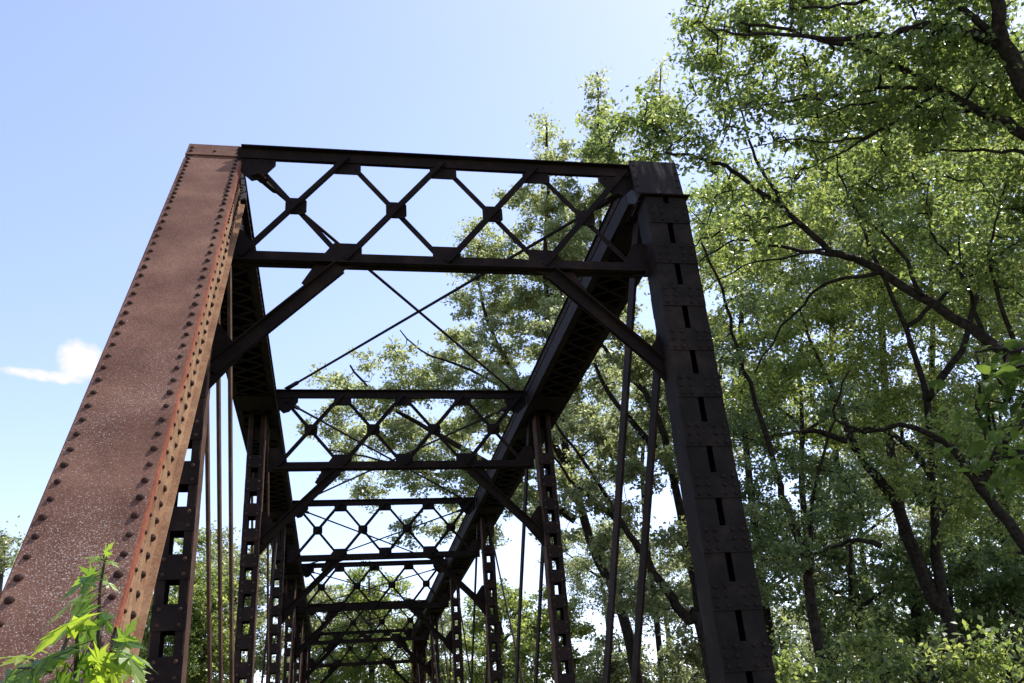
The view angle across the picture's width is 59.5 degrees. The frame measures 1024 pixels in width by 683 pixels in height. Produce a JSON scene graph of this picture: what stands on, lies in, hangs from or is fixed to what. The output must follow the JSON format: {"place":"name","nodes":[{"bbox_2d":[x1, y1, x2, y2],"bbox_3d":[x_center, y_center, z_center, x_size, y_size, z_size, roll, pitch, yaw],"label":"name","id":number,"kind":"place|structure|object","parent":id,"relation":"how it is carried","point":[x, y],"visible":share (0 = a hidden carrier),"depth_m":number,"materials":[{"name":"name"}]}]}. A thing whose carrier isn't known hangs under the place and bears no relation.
{"place":"outdoors","nodes":[
{"label":"outdoors","id":0,"kind":"place"},
{"bbox_2d":[0,0,1023,682],"label":"sky","id":1,"kind":"structure","parent":0,"point":[103,103],"materials":[{"name":"blue"}]},
{"bbox_3d":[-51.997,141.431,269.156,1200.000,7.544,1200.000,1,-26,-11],"label":"ground","id":2,"kind":"structure","parent":0,"visible":0},
{"bbox_2d":[0,515,24,595],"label":"tree","id":3,"kind":"object","parent":2,"relation":"on","point":[6,541],"visible":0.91,"depth_m":38.86,"materials":[{"name":"green plant"}]},
{"bbox_2d":[0,541,156,682],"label":"maple sapling","id":4,"kind":"object","parent":2,"relation":"on","point":[117,663],"visible":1,"depth_m":2.45,"materials":[{"name":"green plant"}]},
{"bbox_2d":[132,527,264,682],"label":"tree","id":5,"kind":"object","parent":2,"relation":"on","point":[196,667],"visible":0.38,"depth_m":38.45,"materials":[{"name":"green plant"}]},
{"bbox_2d":[188,520,296,682],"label":"tree","id":6,"kind":"object","parent":2,"relation":"on","point":[261,619],"visible":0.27,"depth_m":43.54,"materials":[{"name":"green plant"}]},
{"bbox_2d":[273,581,388,682],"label":"tree","id":7,"kind":"object","parent":2,"relation":"on","point":[320,597],"visible":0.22,"depth_m":47.61,"materials":[{"name":"green plant"}]},
{"bbox_2d":[313,561,430,682],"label":"tree","id":8,"kind":"object","parent":2,"relation":"on","point":[353,673],"visible":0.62,"depth_m":42.89,"materials":[{"name":"green plant"}]},
{"bbox_2d":[0,144,775,682],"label":"truss bridge","id":9,"kind":"structure","parent":2,"relation":"on","point":[194,324],"depth_m":10.03,"materials":[{"name":"metal"}]},
{"bbox_2d":[375,590,480,682],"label":"tree","id":10,"kind":"object","parent":2,"relation":"on","point":[446,622],"visible":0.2,"depth_m":46.56,"materials":[{"name":"green plant"}]},
{"bbox_2d":[295,55,694,682],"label":"cottonwood tree","id":11,"kind":"object","parent":2,"relation":"on","point":[539,301],"visible":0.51,"depth_m":29.02,"materials":[{"name":"green plant"}]},
{"bbox_2d":[441,578,551,682],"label":"tree","id":12,"kind":"object","parent":2,"relation":"on","point":[512,598],"visible":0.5,"depth_m":41.24,"materials":[{"name":"green plant"}]},
{"bbox_2d":[501,584,612,682],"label":"tree","id":13,"kind":"object","parent":2,"relation":"on","point":[545,648],"visible":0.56,"depth_m":37.38,"materials":[{"name":"green plant"}]},
{"bbox_2d":[537,515,664,649],"bbox_3d":[4.465,14.656,38.258,6.481,15.672,6.168,-14,-28,19],"label":"grove tree","id":14,"kind":"object","parent":2,"relation":"on","point":[576,566],"visible":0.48,"depth_m":39.69,"materials":[{"name":"green plant"}]},
{"bbox_2d":[575,628,654,682],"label":"shrub","id":15,"kind":"object","parent":2,"relation":"on","point":[620,671],"visible":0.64,"depth_m":35.07,"materials":[{"name":"green plant"}]},
{"bbox_2d":[576,343,672,679],"bbox_3d":[5.681,9.297,31.385,5.570,19.834,6.539,-19,-30,27],"label":"grove tree","id":16,"kind":"object","parent":2,"relation":"on","point":[609,409],"visible":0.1,"depth_m":33.88,"materials":[{"name":"green plant"}]},
{"bbox_2d":[523,265,736,682],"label":"riverbank tree","id":17,"kind":"object","parent":2,"relation":"on","point":[641,375],"visible":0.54,"depth_m":18.81,"materials":[{"name":"green plant"}]},
{"bbox_2d":[598,530,692,674],"bbox_3d":[6.560,14.638,37.080,5.441,13.923,5.557,-12,-27,16],"label":"grove tree","id":18,"kind":"object","parent":2,"relation":"on","point":[663,569],"visible":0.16,"depth_m":38.22,"materials":[{"name":"green plant"}]},
{"bbox_2d":[645,626,705,682],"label":"shrub","id":19,"kind":"object","parent":2,"relation":"on","point":[681,675],"visible":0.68,"depth_m":32.41,"materials":[{"name":"green plant"}]},
{"bbox_2d":[640,345,798,472],"bbox_3d":[7.207,7.667,26.273,5.099,18.543,6.819,-13,-27,17],"label":"grove tree","id":20,"kind":"object","parent":2,"relation":"on","point":[728,413],"visible":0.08,"depth_m":27.68,"materials":[{"name":"green plant"}]},
{"bbox_2d":[683,144,825,682],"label":"grove tree","id":21,"kind":"object","parent":2,"relation":"on","point":[741,251],"visible":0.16,"depth_m":25.75,"materials":[{"name":"green plant"}]},
{"bbox_2d":[682,484,850,682],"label":"grove tree","id":22,"kind":"object","parent":2,"relation":"on","point":[824,577],"visible":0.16,"depth_m":23.60,"materials":[{"name":"green plant"}]},
{"bbox_2d":[700,242,888,678],"bbox_3d":[4.713,4.542,14.125,3.699,12.784,3.263,1,-26,-11],"label":"slender tree","id":23,"kind":"object","parent":2,"relation":"on","point":[824,467],"visible":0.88,"depth_m":15.00,"materials":[{"name":"green plant"}]},
{"bbox_2d":[567,0,1023,371],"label":"maple tree","id":24,"kind":"object","parent":2,"relation":"on","point":[987,38],"visible":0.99,"depth_m":11.64,"materials":[{"name":"green plant"}]},
{"bbox_2d":[767,612,833,682],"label":"shrub","id":25,"kind":"object","parent":2,"relation":"on","point":[785,674],"visible":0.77,"depth_m":11.67,"materials":[{"name":"green plant"}]},
{"bbox_2d":[726,327,884,665],"bbox_3d":[8.954,7.229,23.432,4.879,15.828,6.508,10,-29,-27],"label":"grove tree","id":26,"kind":"object","parent":2,"relation":"on","point":[816,438],"visible":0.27,"depth_m":26.04,"materials":[{"name":"green plant"}]},
{"bbox_2d":[746,198,913,681],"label":"grove tree","id":27,"kind":"object","parent":2,"relation":"on","point":[810,286],"visible":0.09,"depth_m":27.31,"materials":[{"name":"green plant"}]},
{"bbox_2d":[774,593,889,682],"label":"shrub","id":28,"kind":"object","parent":2,"relation":"on","point":[803,624],"visible":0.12,"depth_m":34.41,"materials":[{"name":"green plant"}]},
{"bbox_2d":[793,637,890,682],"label":"shrub","id":29,"kind":"object","parent":2,"relation":"on","point":[833,672],"visible":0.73,"depth_m":13.00,"materials":[{"name":"green plant"}]},
{"bbox_2d":[766,504,924,682],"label":"grove tree","id":30,"kind":"object","parent":2,"relation":"on","point":[865,596],"visible":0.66,"depth_m":22.24,"materials":[{"name":"green plant"}]},
{"bbox_2d":[694,120,1023,682],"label":"maple tree","id":31,"kind":"object","parent":2,"relation":"on","point":[935,592],"visible":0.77,"depth_m":18.36,"materials":[{"name":"green plant"}]},
{"bbox_2d":[787,435,930,682],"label":"grove tree","id":32,"kind":"object","parent":2,"relation":"on","point":[887,520],"visible":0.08,"depth_m":32.24,"materials":[{"name":"green plant"}]},
{"bbox_2d":[832,599,921,682],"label":"shrub","id":33,"kind":"object","parent":2,"relation":"on","point":[875,661],"visible":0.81,"depth_m":13.05,"materials":[{"name":"green plant"}]},
{"bbox_2d":[776,45,986,682],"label":"grove tree","id":34,"kind":"object","parent":2,"relation":"on","point":[891,453],"visible":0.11,"depth_m":21.53,"materials":[{"name":"green plant"}]},
{"bbox_2d":[831,594,947,682],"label":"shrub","id":35,"kind":"object","parent":2,"relation":"on","point":[860,681],"visible":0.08,"depth_m":34.28,"materials":[{"name":"green plant"}]},
{"bbox_2d":[809,339,973,682],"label":"grove tree","id":36,"kind":"object","parent":2,"relation":"on","point":[899,449],"visible":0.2,"depth_m":25.83,"materials":[{"name":"green plant"}]},
{"bbox_2d":[862,623,980,682],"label":"shrub","id":37,"kind":"object","parent":2,"relation":"on","point":[918,674],"visible":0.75,"depth_m":11.17,"materials":[{"name":"green plant"}]},
{"bbox_2d":[822,165,1021,682],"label":"grove tree","id":38,"kind":"object","parent":2,"relation":"on","point":[929,289],"visible":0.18,"depth_m":24.25,"materials":[{"name":"green plant"}]},
{"bbox_2d":[851,501,1023,666],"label":"grove tree","id":39,"kind":"object","parent":2,"relation":"on","point":[970,565],"visible":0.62,"depth_m":19.91,"materials":[{"name":"green plant"}]},
{"bbox_2d":[882,24,1023,644],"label":"grove tree","id":40,"kind":"object","parent":2,"relation":"on","point":[946,158],"visible":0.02,"depth_m":22.05,"materials":[{"name":"green plant"}]},
{"bbox_2d":[898,609,1014,682],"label":"shrub","id":41,"kind":"object","parent":2,"relation":"on","point":[959,657],"visible":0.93,"depth_m":9.88,"materials":[{"name":"green plant"}]},
{"bbox_2d":[890,472,1023,642],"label":"grove tree","id":42,"kind":"object","parent":2,"relation":"on","point":[971,529],"visible":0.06,"depth_m":29.55,"materials":[{"name":"green plant"}]},
{"bbox_2d":[893,370,1023,642],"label":"grove tree","id":43,"kind":"object","parent":2,"relation":"on","point":[939,477],"visible":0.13,"depth_m":22.48,"materials":[{"name":"green plant"}]},
{"bbox_2d":[907,615,1023,682],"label":"shrub","id":44,"kind":"object","parent":2,"relation":"on","point":[1019,676],"visible":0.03,"depth_m":32.98,"materials":[{"name":"green plant"}]},
{"bbox_2d":[927,327,1023,502],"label":"hazel bush","id":45,"kind":"object","parent":2,"relation":"on","point":[1008,373],"visible":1,"depth_m":4.71,"materials":[{"name":"green plant"}]},
{"bbox_2d":[927,221,1023,381],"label":"grove tree","id":46,"kind":"object","parent":2,"relation":"on","point":[1002,338],"visible":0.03,"depth_m":24.79,"materials":[{"name":"green plant"}]},
{"bbox_2d":[944,532,1023,682],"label":"grove tree","id":47,"kind":"object","parent":2,"relation":"on","point":[1013,580],"visible":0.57,"depth_m":19.52,"materials":[{"name":"green plant"}]},
{"bbox_2d":[957,619,1023,682],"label":"shrub","id":48,"kind":"object","parent":2,"relation":"on","point":[1005,673],"visible":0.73,"depth_m":9.68,"materials":[{"name":"green plant"}]}
]}

